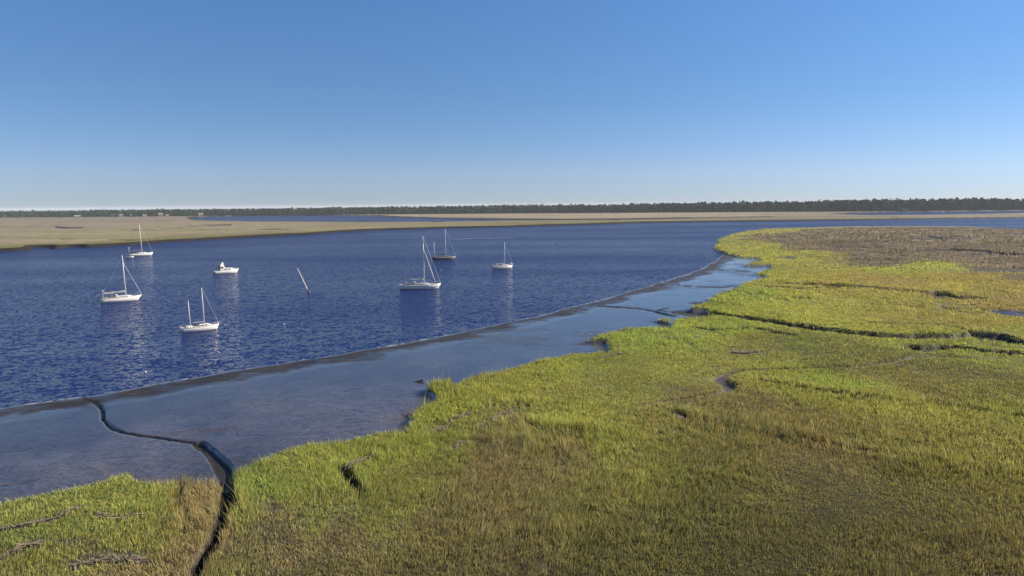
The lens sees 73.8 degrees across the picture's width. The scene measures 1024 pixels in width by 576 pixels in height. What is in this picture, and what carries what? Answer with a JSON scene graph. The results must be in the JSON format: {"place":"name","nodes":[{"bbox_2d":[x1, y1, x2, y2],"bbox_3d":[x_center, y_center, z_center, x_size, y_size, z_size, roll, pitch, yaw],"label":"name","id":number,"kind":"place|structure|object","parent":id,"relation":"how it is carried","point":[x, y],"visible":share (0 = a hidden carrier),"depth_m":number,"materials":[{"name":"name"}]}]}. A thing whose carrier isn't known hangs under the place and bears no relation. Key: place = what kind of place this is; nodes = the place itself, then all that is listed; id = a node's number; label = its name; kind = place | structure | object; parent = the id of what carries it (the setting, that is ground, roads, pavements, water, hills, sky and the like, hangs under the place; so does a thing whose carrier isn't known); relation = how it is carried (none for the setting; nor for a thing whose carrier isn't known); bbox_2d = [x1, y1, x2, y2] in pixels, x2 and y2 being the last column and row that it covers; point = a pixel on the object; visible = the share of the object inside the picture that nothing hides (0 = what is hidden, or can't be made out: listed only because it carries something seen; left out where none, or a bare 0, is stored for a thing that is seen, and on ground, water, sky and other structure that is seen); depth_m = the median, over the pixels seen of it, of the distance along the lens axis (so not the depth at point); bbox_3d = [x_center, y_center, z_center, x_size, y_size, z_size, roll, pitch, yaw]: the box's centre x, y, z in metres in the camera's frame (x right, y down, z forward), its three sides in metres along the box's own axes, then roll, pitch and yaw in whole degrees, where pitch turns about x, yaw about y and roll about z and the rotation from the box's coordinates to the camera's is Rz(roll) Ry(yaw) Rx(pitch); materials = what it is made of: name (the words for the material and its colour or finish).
{"place":"outdoors","nodes":[
{"label":"outdoors","id":0,"kind":"place"},
{"bbox_2d":[25,259,716,404],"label":"foam","id":1,"kind":"object","parent":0,"point":[378,347],"visible":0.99,"depth_m":108.38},
{"bbox_2d":[0,206,1023,575],"bbox_3d":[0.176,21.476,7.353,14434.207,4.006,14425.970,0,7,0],"label":"ground","id":2,"kind":"structure","parent":0,"point":[218,428],"depth_m":72.62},
{"bbox_2d":[0,540,42,558],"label":"reed wrack","id":3,"kind":"object","parent":2,"relation":"on","point":[17,548],"visible":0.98,"depth_m":42.44,"materials":[{"name":"beige plant"}]},
{"bbox_2d":[0,504,84,528],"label":"reed wrack","id":4,"kind":"object","parent":2,"relation":"on","point":[60,516],"visible":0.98,"depth_m":46.12,"materials":[{"name":"beige plant"}]},
{"bbox_2d":[66,553,148,568],"bbox_3d":[-23.966,16.241,40.762,4.626,0.360,1.508,-2,7,-12],"label":"reed wrack","id":5,"kind":"object","parent":2,"relation":"on","point":[139,559],"visible":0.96,"depth_m":40.77,"materials":[{"name":"beige plant"}]},
{"bbox_2d":[94,510,153,518],"bbox_3d":[-26.820,15.517,46.886,4.341,0.542,1.358,0,7,0],"label":"reed wrack","id":6,"kind":"object","parent":2,"relation":"on","point":[110,516],"visible":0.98,"depth_m":46.81,"materials":[{"name":"beige plant"}]},
{"bbox_2d":[342,455,374,478],"bbox_3d":[-12.887,14.623,56.015,1.273,0.986,4.469,3,8,28],"label":"reed wrack","id":7,"kind":"object","parent":2,"relation":"on","point":[361,459],"visible":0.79,"depth_m":56.09,"materials":[{"name":"beige plant"}]},
{"bbox_2d":[429,424,448,431],"bbox_3d":[-6.975,13.347,64.278,1.120,0.412,3.143,5,9,36],"label":"reed wrack","id":8,"kind":"object","parent":2,"relation":"on","point":[438,428],"visible":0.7,"depth_m":64.44,"materials":[{"name":"beige plant"}]},
{"bbox_2d":[450,410,472,421],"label":"reed wrack","id":9,"kind":"object","parent":2,"relation":"on","point":[463,414],"visible":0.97,"depth_m":68.24,"materials":[{"name":"beige plant"}]},
{"bbox_2d":[451,438,478,448],"bbox_3d":[-4.524,13.731,60.503,3.061,0.429,1.480,-5,8,-35],"label":"reed wrack","id":10,"kind":"object","parent":2,"relation":"on","point":[460,442],"visible":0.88,"depth_m":60.59,"materials":[{"name":"beige plant"}]},
{"bbox_2d":[487,409,515,423],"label":"reed wrack","id":11,"kind":"object","parent":2,"relation":"on","point":[494,416],"visible":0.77,"depth_m":68.53,"materials":[{"name":"beige plant"}]},
{"bbox_2d":[0,226,1023,575],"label":"grass","id":12,"kind":"structure","parent":2,"relation":"on","point":[938,436],"depth_m":56.96,"materials":[{"name":"green plant"}]},
{"bbox_2d":[0,197,1023,216],"bbox_3d":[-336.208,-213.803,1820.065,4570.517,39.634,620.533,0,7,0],"label":"forest","id":13,"kind":"object","parent":2,"relation":"on","point":[939,204],"visible":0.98,"depth_m":1660.32,"materials":[{"name":"green plant"}]},
{"bbox_2d":[595,351,626,357],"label":"reed wrack","id":14,"kind":"object","parent":2,"relation":"on","point":[613,354],"visible":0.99,"depth_m":95.34,"materials":[{"name":"beige plant"}]},
{"bbox_2d":[731,350,759,353],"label":"reed wrack","id":15,"kind":"object","parent":2,"relation":"on","point":[746,352],"visible":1,"depth_m":96.11,"materials":[{"name":"beige plant"}]},
{"bbox_2d":[0,207,1023,407],"bbox_3d":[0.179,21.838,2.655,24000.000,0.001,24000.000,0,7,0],"label":"water","id":16,"kind":"structure","parent":0,"point":[65,333],"depth_m":184.31,"materials":[{"name":"blue liquid"}]},
{"bbox_2d":[99,255,141,302],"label":"sailboat","id":17,"kind":"object","parent":16,"relation":"on","point":[119,298],"visible":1,"depth_m":161.93,"materials":[{"name":"white plastic"}]},
{"bbox_2d":[128,226,152,255],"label":"sailboat","id":18,"kind":"object","parent":16,"relation":"on","point":[135,253],"visible":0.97,"depth_m":317.03,"materials":[{"name":"white plastic"}]},
{"bbox_2d":[179,287,219,332],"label":"sailboat","id":19,"kind":"object","parent":16,"relation":"on","point":[204,326],"visible":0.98,"depth_m":122.48,"materials":[{"name":"white plastic"}]},
{"bbox_2d":[212,262,238,273],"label":"motorboat","id":20,"kind":"object","parent":16,"relation":"on","point":[222,269],"visible":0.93,"depth_m":228.25,"materials":[{"name":"white plastic"}]},
{"bbox_2d":[297,268,309,292],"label":"mooring pile","id":21,"kind":"object","parent":16,"relation":"in","point":[308,291],"visible":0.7,"depth_m":174.58,"materials":[{"name":"grey wood"}]},
{"bbox_2d":[399,235,440,289],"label":"sailboat","id":22,"kind":"object","parent":16,"relation":"on","point":[415,286],"visible":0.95,"depth_m":181.01,"materials":[{"name":"white plastic"}]},
{"bbox_2d":[432,232,456,259],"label":"sailboat","id":23,"kind":"object","parent":16,"relation":"on","point":[444,257],"visible":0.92,"depth_m":278.99,"materials":[{"name":"grey plastic"}]},
{"bbox_2d":[491,242,512,268],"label":"sailboat","id":24,"kind":"object","parent":16,"relation":"on","point":[504,266],"visible":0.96,"depth_m":238.28,"materials":[{"name":"white plastic"}]},
{"bbox_2d":[0,0,1023,210],"label":"sky","id":25,"kind":"structure","parent":0,"point":[105,104],"materials":[{"name":"blue"}]}
]}

